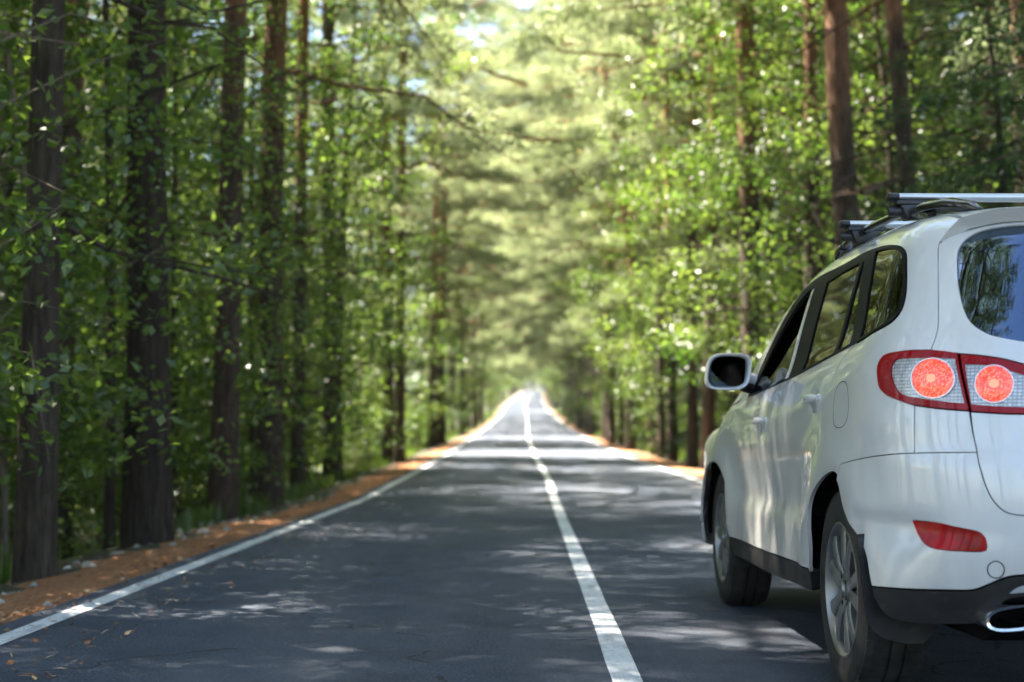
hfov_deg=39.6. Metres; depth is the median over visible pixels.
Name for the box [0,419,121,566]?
shrub
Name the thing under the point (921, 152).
leafy tree
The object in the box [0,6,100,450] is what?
sapling
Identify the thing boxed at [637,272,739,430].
sapling
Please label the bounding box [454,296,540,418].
pine tree
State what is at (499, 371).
pine tree
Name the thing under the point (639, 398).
sapling
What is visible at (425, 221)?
pine tree
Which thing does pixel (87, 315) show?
sapling
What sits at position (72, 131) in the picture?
pine tree
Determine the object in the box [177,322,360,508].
shrub
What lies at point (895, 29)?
pine tree
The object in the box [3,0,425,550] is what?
leafy tree
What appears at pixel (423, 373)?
sapling
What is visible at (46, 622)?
edge line
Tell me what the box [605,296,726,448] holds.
sapling
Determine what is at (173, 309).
leafy tree
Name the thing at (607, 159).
pine tree
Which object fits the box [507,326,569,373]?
pine tree
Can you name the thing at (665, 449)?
spruce tree
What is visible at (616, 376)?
sapling
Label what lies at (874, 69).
pine tree
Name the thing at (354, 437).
shrub
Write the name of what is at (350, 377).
sapling
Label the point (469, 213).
pine tree
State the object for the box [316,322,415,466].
sapling
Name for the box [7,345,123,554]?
shrub
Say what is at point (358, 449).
shrub
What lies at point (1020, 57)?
pine tree
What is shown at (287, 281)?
leafy tree
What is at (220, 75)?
leafy tree
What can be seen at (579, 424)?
pine tree
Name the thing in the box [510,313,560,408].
pine tree
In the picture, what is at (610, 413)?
pine tree
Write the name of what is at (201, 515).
grass
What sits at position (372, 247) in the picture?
leafy tree
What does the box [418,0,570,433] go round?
pine tree
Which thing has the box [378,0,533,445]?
pine tree
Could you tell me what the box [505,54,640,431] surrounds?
pine tree
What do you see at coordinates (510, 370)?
pine tree
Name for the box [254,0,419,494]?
pine tree
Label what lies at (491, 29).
sky
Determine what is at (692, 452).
pine tree
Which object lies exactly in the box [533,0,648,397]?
pine tree
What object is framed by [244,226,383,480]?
sapling
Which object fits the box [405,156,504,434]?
pine tree
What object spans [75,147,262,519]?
sapling
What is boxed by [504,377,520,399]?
leafy tree
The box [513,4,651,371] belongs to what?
pine tree
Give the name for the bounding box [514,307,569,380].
pine tree
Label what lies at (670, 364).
pine tree
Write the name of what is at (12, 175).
sapling
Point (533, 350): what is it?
pine tree
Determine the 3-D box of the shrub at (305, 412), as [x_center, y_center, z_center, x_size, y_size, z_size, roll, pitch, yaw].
[-5.124,1.921,30.543,3.570,3.579,3.404,2,-4,-29]
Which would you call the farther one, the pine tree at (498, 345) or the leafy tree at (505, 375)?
the leafy tree at (505, 375)
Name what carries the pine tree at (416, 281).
on the forest floor
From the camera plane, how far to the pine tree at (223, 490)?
17.57 m
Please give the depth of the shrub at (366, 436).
36.77 m
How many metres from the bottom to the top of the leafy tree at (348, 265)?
9.102 m
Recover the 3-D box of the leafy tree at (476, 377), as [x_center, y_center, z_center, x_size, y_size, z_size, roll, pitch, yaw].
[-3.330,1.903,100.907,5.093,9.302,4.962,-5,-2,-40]
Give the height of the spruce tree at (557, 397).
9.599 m
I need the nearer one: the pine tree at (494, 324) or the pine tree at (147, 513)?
the pine tree at (147, 513)
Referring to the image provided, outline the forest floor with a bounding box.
[0,391,720,593]
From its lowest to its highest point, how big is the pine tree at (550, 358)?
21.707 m
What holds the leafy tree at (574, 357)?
on the forest floor
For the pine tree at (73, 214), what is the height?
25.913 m
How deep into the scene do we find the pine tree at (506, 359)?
120.11 m
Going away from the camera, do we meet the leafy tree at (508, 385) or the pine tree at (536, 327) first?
the pine tree at (536, 327)
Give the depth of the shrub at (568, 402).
113.59 m
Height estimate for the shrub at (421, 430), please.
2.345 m
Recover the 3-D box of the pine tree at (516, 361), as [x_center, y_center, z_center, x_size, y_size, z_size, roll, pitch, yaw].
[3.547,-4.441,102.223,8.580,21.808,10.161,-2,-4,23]
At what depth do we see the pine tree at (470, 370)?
136.11 m
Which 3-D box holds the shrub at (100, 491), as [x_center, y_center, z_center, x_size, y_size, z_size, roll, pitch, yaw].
[-4.766,1.774,16.454,3.070,2.243,2.764,1,-4,-15]
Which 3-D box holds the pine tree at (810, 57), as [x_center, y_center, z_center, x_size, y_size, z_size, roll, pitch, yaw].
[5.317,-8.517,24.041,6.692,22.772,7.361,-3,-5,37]
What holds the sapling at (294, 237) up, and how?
on the forest floor
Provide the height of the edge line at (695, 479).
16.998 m
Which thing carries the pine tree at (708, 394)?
on the forest floor
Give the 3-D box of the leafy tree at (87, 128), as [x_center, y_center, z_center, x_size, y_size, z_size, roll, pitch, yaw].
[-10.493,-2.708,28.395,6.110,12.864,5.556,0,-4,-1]
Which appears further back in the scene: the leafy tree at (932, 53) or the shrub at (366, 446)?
the shrub at (366, 446)
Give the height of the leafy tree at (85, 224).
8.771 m
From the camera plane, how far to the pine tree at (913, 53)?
28.40 m
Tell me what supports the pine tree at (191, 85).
on the forest floor
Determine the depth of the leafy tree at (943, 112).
33.91 m
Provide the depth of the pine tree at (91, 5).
27.25 m
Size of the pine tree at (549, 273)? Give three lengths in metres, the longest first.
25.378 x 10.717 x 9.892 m
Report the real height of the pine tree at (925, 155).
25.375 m
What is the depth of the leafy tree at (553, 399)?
170.96 m
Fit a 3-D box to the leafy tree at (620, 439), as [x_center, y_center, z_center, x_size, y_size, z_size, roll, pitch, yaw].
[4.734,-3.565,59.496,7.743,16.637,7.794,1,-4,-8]
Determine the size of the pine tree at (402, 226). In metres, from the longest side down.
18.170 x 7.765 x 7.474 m
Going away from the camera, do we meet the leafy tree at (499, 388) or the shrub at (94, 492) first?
the shrub at (94, 492)
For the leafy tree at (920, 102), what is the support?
on the forest floor
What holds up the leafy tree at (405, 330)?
on the forest floor
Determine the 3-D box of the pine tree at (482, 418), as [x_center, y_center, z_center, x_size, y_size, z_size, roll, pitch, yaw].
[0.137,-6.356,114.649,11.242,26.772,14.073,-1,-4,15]
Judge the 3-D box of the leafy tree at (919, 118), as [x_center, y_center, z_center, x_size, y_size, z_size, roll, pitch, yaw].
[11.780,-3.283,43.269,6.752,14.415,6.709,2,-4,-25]
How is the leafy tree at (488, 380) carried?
on the forest floor
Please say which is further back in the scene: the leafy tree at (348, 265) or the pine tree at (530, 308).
the pine tree at (530, 308)
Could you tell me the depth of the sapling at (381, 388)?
50.82 m
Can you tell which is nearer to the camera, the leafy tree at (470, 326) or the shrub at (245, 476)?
the shrub at (245, 476)
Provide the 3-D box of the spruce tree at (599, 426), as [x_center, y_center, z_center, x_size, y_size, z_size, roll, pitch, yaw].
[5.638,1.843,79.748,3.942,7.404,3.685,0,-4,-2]
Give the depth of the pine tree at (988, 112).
23.27 m
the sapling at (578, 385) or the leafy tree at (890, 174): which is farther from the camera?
the sapling at (578, 385)
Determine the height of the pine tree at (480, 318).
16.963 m
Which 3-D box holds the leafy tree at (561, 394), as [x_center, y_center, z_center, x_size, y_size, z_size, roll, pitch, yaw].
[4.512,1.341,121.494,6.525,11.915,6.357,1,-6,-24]
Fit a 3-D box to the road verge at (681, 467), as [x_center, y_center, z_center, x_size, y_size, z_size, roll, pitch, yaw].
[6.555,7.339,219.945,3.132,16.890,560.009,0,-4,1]
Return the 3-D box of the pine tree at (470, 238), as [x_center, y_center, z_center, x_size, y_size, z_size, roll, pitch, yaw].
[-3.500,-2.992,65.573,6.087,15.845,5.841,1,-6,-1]
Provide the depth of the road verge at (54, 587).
11.12 m
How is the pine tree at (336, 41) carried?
on the forest floor
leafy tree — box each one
[0,0,256,350]
[0,0,311,505]
[0,5,117,305]
[2,1,248,530]
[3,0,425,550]
[9,86,125,379]
[21,0,419,518]
[25,0,307,421]
[76,17,219,509]
[76,22,285,390]
[87,10,211,339]
[91,0,322,485]
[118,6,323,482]
[168,0,453,504]
[170,155,246,403]
[183,35,442,464]
[187,97,352,401]
[208,0,491,399]
[284,78,432,347]
[307,76,470,459]
[311,232,411,402]
[312,135,432,448]
[343,257,429,400]
[394,222,507,443]
[394,224,510,446]
[408,287,479,433]
[426,329,483,407]
[445,316,501,428]
[448,317,494,409]
[456,361,498,402]
[457,322,512,410]
[458,292,516,409]
[484,324,526,411]
[485,341,516,413]
[490,336,518,409]
[493,317,527,400]
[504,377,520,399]
[523,364,566,401]
[524,365,557,394]
[529,357,561,409]
[532,349,583,402]
[533,164,698,413]
[533,368,565,403]
[539,64,719,444]
[555,88,718,437]
[557,345,617,380]
[564,110,761,426]
[573,6,800,424]
[574,0,948,398]
[582,0,888,400]
[587,181,697,388]
[617,51,789,353]
[636,207,738,448]
[643,0,1010,371]
[649,179,777,410]
[674,42,883,353]
[734,0,981,328]
[739,149,863,320]
[821,14,1008,215]
[852,0,1015,212]
[856,17,969,220]
[858,0,1013,212]
[867,2,1012,228]
[911,1,1014,205]
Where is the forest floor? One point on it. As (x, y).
(101, 554)
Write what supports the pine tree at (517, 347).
on the forest floor
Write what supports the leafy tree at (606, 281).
on the forest floor
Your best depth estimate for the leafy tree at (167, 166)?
12.15 m
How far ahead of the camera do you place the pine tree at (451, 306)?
113.22 m
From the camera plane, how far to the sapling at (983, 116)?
17.58 m
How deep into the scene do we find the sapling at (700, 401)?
44.92 m
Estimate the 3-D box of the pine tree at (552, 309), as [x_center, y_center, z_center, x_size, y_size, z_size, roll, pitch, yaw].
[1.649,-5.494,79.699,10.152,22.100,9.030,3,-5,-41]
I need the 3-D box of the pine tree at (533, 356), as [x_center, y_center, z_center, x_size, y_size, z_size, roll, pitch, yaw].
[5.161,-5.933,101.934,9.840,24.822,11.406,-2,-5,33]
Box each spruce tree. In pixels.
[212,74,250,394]
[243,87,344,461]
[522,378,544,390]
[547,364,582,418]
[555,356,583,428]
[579,343,616,428]
[595,338,643,435]
[627,210,728,460]
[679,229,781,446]
[728,70,890,401]
[844,0,1023,235]
[866,0,1023,218]
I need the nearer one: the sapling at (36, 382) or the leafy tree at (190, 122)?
the sapling at (36, 382)
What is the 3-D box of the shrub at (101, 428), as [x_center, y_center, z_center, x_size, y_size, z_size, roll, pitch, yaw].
[-6.612,1.540,23.098,3.586,3.769,3.760,-2,-4,23]
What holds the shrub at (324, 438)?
on the forest floor
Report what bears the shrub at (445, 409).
on the forest floor
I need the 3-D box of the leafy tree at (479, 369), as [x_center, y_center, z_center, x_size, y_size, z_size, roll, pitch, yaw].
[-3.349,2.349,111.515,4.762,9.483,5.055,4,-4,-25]
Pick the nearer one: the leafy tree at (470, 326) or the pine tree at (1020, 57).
the pine tree at (1020, 57)
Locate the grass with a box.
[0,408,699,583]
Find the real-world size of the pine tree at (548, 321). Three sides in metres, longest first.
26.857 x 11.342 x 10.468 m
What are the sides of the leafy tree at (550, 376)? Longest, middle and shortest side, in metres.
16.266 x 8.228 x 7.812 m
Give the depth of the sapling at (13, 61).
18.21 m
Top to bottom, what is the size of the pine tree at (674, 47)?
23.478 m
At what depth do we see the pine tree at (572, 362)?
111.13 m
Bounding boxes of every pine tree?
[0,0,203,274]
[0,43,170,239]
[4,0,189,559]
[8,1,245,396]
[11,0,294,582]
[22,0,615,508]
[26,0,221,362]
[28,1,122,223]
[72,0,325,523]
[98,0,499,480]
[119,0,173,549]
[121,0,420,493]
[169,0,256,287]
[173,2,359,190]
[186,0,495,482]
[198,0,444,478]
[246,0,546,465]
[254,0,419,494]
[311,71,431,453]
[314,1,458,455]
[316,132,432,379]
[318,0,487,463]
[349,155,455,383]
[352,5,532,447]
[363,163,454,439]
[367,0,608,443]
[376,121,500,391]
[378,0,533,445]
[390,0,674,444]
[397,0,703,450]
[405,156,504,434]
[406,178,498,388]
[406,250,470,426]
[410,162,509,430]
[412,197,468,436]
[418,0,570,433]
[419,186,513,405]
[423,0,662,440]
[426,0,820,469]
[430,13,586,429]
[431,13,590,431]
[445,35,564,428]
[445,187,508,424]
[447,0,617,435]
[449,71,546,425]
[450,10,588,432]
[451,202,524,395]
[451,251,507,381]
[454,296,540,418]
[456,283,583,409]
[457,0,619,431]
[458,223,575,410]
[459,17,646,414]
[460,52,601,427]
[468,130,583,393]
[468,185,541,423]
[470,207,530,421]
[481,67,583,426]
[484,238,534,404]
[485,295,570,401]
[492,315,547,407]
[493,122,595,406]
[493,200,576,354]
[494,310,573,419]
[495,0,739,453]
[496,288,569,407]
[502,83,675,333]
[504,214,577,412]
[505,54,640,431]
[505,262,569,420]
[507,287,560,406]
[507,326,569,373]
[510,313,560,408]
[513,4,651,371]
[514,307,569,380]
[515,298,575,372]
[515,312,565,412]
[517,0,817,371]
[518,286,584,365]
[519,288,575,367]
[520,0,721,418]
[523,0,800,461]
[523,8,619,382]
[525,329,582,371]
[526,133,579,354]
[530,364,552,403]
[532,112,684,324]
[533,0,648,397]
[543,0,723,458]
[545,89,697,417]
[548,0,687,440]
[556,0,943,343]
[567,25,773,278]
[570,7,721,395]
[577,8,706,297]
[583,0,885,467]
[589,0,943,272]
[592,48,784,400]
[598,15,889,410]
[602,7,862,407]
[611,0,932,330]
[611,12,778,427]
[629,3,955,342]
[645,0,1023,205]
[668,0,1011,236]
[687,19,853,298]
[707,1,832,392]
[725,0,1005,192]
[735,0,956,233]
[743,0,980,263]
[750,0,1002,220]
[756,0,1011,187]
[774,1,1010,221]
[784,0,912,287]
[907,0,1006,24]
[937,0,1023,205]
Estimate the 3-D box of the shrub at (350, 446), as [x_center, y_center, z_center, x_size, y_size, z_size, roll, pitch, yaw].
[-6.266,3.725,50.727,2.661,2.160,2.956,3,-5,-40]
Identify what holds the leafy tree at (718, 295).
on the forest floor
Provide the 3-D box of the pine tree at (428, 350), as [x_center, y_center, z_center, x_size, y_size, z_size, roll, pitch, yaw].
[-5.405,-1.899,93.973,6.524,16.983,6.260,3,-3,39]
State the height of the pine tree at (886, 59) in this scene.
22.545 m
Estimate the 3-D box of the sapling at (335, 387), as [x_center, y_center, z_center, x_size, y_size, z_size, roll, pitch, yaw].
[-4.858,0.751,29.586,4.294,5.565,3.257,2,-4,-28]
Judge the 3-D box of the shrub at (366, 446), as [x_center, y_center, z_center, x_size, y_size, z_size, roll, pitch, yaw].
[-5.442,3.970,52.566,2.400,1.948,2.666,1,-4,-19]
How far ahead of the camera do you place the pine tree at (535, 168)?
47.11 m
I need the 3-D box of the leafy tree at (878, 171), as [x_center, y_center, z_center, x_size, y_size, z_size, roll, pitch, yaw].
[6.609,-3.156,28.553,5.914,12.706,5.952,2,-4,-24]
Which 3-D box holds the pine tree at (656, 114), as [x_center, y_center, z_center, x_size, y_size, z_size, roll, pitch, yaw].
[5.835,-7.520,38.853,7.273,22.499,6.612,0,-4,6]
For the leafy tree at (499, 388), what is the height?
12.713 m
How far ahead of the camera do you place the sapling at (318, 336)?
44.54 m
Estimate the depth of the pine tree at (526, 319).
82.61 m
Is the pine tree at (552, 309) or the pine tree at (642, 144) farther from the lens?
the pine tree at (552, 309)
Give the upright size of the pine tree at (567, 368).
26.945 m
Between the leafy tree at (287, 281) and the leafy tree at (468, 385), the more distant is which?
the leafy tree at (468, 385)
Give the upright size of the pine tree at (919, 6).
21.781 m
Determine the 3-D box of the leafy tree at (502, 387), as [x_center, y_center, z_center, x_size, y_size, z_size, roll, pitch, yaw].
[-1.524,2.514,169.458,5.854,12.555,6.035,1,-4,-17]
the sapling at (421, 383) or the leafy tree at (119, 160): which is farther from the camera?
the sapling at (421, 383)
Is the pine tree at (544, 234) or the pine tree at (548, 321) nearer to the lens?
the pine tree at (544, 234)
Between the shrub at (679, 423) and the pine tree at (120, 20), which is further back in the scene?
the shrub at (679, 423)
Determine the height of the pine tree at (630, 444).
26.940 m
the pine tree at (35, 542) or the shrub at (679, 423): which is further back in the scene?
the shrub at (679, 423)
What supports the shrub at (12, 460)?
on the forest floor
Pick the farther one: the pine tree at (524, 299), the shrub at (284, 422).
the pine tree at (524, 299)
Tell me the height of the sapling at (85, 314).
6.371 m
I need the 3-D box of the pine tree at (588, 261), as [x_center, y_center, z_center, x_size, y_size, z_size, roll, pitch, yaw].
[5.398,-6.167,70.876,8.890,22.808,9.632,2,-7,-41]
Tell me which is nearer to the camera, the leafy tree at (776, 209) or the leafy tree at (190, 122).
the leafy tree at (190, 122)
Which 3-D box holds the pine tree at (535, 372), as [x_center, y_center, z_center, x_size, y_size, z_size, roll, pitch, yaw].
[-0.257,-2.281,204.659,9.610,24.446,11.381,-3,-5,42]
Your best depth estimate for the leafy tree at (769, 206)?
31.16 m
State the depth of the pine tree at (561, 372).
159.25 m
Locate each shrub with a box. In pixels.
[0,327,18,426]
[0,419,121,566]
[0,441,72,528]
[7,322,185,553]
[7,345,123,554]
[8,435,98,544]
[9,392,76,541]
[9,401,207,554]
[12,279,297,523]
[74,322,197,524]
[74,414,122,525]
[74,443,203,550]
[74,448,121,517]
[81,392,205,518]
[119,434,209,501]
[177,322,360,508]
[177,419,247,512]
[178,413,314,498]
[181,398,210,490]
[210,363,355,484]
[239,424,340,491]
[240,411,358,486]
[283,349,399,481]
[309,382,402,472]
[315,411,375,466]
[316,422,374,465]
[318,426,375,467]
[346,430,381,460]
[348,396,381,461]
[364,397,448,455]
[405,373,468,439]
[405,421,425,449]
[406,414,426,441]
[414,391,465,429]
[422,406,460,439]
[445,401,473,434]
[558,388,574,420]
[579,384,617,435]
[616,409,648,450]
[617,409,648,443]
[630,399,700,448]
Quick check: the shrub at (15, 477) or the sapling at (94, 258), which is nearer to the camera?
the shrub at (15, 477)
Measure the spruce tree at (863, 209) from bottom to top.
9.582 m
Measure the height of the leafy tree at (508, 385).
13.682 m
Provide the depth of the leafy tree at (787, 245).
39.92 m
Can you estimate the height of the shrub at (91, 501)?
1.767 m
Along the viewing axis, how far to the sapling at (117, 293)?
24.26 m
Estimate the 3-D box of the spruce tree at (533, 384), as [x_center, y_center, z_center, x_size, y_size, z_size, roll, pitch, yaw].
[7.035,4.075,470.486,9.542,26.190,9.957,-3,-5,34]
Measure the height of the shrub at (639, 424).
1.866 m
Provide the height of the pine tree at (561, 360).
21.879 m
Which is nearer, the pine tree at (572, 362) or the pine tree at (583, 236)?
the pine tree at (583, 236)
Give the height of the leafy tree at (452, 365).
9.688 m
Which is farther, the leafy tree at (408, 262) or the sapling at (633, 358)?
the sapling at (633, 358)
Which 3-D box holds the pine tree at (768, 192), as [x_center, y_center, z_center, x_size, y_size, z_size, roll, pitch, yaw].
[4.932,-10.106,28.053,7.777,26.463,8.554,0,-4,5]
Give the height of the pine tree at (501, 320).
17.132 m
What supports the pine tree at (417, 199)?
on the forest floor
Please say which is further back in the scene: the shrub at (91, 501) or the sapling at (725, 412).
the sapling at (725, 412)
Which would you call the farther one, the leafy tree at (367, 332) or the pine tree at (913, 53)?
the leafy tree at (367, 332)
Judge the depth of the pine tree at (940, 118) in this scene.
36.60 m
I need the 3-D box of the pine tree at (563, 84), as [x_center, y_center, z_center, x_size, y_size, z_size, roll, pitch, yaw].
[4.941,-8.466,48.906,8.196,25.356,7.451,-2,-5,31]
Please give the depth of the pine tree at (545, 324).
80.97 m
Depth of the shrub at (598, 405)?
72.33 m
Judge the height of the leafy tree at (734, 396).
13.964 m
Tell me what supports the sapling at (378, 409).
on the forest floor
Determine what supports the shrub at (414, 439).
on the forest floor
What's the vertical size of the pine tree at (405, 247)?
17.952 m
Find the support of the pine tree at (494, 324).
on the forest floor
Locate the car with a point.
(864, 459)
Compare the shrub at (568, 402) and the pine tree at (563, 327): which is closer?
the pine tree at (563, 327)
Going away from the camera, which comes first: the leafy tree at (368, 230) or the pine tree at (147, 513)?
the pine tree at (147, 513)
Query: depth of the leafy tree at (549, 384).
197.29 m
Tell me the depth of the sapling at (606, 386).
64.89 m
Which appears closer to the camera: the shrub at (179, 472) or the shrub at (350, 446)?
the shrub at (179, 472)
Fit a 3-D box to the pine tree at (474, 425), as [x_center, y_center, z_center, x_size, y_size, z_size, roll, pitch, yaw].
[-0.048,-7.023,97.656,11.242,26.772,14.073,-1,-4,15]
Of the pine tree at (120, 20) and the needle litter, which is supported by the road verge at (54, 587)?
the needle litter
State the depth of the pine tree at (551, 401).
223.18 m
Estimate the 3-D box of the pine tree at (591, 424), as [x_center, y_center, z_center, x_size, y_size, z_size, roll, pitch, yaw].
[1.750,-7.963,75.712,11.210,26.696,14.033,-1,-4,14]
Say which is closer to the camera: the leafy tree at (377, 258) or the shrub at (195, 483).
the shrub at (195, 483)
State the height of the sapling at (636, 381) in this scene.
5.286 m
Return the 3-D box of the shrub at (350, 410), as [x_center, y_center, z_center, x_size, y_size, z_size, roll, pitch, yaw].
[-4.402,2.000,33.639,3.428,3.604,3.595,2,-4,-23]
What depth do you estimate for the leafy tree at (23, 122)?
19.16 m
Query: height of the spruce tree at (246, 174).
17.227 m
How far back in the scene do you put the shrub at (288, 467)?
28.13 m
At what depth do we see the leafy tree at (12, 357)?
23.74 m
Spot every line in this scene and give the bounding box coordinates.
[0,393,520,644]
[525,397,642,681]
[542,392,702,482]
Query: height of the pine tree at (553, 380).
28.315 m
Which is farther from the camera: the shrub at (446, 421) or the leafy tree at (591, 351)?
the shrub at (446, 421)
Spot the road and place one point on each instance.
(458, 567)
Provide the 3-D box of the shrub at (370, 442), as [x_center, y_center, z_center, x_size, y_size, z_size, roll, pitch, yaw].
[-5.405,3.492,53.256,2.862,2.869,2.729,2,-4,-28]
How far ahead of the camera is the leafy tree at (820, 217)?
26.23 m
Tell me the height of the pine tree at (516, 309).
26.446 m
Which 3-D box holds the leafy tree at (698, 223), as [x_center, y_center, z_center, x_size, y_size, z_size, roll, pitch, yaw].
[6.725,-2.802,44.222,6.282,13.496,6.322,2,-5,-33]
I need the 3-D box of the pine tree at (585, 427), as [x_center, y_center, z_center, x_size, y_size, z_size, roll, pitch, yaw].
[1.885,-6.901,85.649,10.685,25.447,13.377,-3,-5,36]
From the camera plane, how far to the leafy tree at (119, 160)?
41.20 m
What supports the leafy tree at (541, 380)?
on the forest floor
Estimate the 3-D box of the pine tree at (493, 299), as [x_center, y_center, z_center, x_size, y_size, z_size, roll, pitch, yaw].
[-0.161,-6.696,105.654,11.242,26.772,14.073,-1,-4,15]
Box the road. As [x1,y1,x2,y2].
[0,391,1023,681]
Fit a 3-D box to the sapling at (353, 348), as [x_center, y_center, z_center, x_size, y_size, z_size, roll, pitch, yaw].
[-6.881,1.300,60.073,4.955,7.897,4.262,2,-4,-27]
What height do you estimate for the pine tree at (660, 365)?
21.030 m
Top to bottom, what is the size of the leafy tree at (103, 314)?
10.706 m
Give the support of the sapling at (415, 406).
on the forest floor
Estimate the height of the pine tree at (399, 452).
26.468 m
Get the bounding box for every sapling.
[0,0,224,567]
[0,0,277,490]
[0,0,294,477]
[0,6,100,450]
[1,20,27,422]
[9,255,116,453]
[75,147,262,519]
[75,171,181,344]
[76,256,124,412]
[76,269,209,515]
[77,239,212,455]
[88,112,397,501]
[183,263,369,476]
[240,273,342,479]
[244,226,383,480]
[283,268,377,472]
[287,307,382,470]
[306,257,421,468]
[309,294,406,403]
[312,278,455,463]
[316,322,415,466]
[342,329,428,458]
[345,292,475,452]
[393,327,456,440]
[554,341,615,427]
[577,338,617,417]
[585,314,685,443]
[592,317,650,422]
[599,331,683,418]
[603,276,699,448]
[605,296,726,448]
[607,311,686,453]
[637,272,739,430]
[654,333,727,436]
[675,302,739,437]
[933,75,1023,206]
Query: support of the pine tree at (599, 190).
on the forest floor
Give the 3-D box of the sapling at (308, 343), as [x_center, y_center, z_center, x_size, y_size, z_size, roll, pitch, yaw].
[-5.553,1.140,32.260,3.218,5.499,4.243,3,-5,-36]
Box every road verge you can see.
[0,391,522,623]
[543,392,703,478]
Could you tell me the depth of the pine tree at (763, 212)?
49.72 m
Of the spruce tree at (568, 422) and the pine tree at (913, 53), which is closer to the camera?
the pine tree at (913, 53)
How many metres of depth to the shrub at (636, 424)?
54.17 m
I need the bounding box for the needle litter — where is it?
[0,446,701,679]
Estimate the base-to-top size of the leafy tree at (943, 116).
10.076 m
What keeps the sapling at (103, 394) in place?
on the forest floor
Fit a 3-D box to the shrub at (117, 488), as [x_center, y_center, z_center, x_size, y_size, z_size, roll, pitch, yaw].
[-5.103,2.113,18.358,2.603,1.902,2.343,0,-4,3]
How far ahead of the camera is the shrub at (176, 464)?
18.55 m
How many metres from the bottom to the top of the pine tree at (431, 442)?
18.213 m
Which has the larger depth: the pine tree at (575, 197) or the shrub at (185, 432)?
the pine tree at (575, 197)
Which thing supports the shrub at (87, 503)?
on the forest floor
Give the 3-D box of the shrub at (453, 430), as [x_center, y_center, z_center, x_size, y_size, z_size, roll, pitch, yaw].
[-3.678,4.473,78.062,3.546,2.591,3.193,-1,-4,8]
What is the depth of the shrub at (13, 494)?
19.82 m
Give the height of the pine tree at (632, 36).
25.548 m
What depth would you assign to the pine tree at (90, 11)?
31.93 m
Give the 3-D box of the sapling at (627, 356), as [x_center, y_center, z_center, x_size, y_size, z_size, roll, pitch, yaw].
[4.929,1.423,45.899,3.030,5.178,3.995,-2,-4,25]
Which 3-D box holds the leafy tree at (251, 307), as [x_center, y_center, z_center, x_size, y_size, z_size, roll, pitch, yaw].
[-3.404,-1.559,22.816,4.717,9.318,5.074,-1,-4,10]
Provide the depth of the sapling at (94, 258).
32.66 m
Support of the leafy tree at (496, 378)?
on the forest floor
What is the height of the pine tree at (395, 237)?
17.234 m
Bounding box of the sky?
[31,0,1005,391]
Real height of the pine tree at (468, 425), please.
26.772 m
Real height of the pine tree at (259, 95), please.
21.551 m
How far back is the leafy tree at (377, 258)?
61.97 m
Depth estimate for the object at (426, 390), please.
63.66 m
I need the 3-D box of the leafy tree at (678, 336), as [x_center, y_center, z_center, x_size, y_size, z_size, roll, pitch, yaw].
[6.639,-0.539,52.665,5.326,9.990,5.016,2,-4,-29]
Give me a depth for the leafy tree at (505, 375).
187.47 m
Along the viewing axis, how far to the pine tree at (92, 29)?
47.59 m
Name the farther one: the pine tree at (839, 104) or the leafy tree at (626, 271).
the leafy tree at (626, 271)
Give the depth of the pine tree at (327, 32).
30.41 m
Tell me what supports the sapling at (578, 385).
on the forest floor
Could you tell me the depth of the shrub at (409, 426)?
49.80 m
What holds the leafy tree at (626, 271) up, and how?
on the forest floor
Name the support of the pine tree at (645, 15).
on the forest floor
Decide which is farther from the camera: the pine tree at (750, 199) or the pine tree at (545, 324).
the pine tree at (545, 324)
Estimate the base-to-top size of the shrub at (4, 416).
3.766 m
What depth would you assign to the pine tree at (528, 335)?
128.05 m
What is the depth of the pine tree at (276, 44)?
21.17 m
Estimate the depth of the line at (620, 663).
7.71 m
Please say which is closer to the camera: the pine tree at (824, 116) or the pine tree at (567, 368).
the pine tree at (824, 116)
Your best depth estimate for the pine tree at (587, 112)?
50.74 m
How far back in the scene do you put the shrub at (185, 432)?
23.27 m
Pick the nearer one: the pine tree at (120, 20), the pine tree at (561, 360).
the pine tree at (120, 20)
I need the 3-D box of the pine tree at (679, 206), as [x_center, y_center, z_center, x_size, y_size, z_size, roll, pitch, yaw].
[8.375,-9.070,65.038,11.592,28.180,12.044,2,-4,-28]
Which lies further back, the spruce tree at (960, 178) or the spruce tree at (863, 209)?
the spruce tree at (863, 209)
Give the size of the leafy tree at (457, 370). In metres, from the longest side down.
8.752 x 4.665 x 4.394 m
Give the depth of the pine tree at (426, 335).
98.15 m
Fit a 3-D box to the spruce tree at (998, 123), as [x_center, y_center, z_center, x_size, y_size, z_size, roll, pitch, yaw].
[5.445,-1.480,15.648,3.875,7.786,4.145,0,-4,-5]
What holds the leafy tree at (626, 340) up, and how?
on the forest floor
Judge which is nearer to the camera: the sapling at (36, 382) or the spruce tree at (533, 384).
the sapling at (36, 382)
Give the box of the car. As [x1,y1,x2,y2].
[700,193,1023,681]
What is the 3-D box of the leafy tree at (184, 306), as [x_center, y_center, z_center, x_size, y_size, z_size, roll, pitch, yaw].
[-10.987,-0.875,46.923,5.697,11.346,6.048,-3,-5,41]
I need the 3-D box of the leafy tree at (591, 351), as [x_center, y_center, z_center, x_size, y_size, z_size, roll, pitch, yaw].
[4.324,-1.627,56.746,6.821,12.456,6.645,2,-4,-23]
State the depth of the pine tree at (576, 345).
101.71 m
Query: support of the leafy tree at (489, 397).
on the forest floor

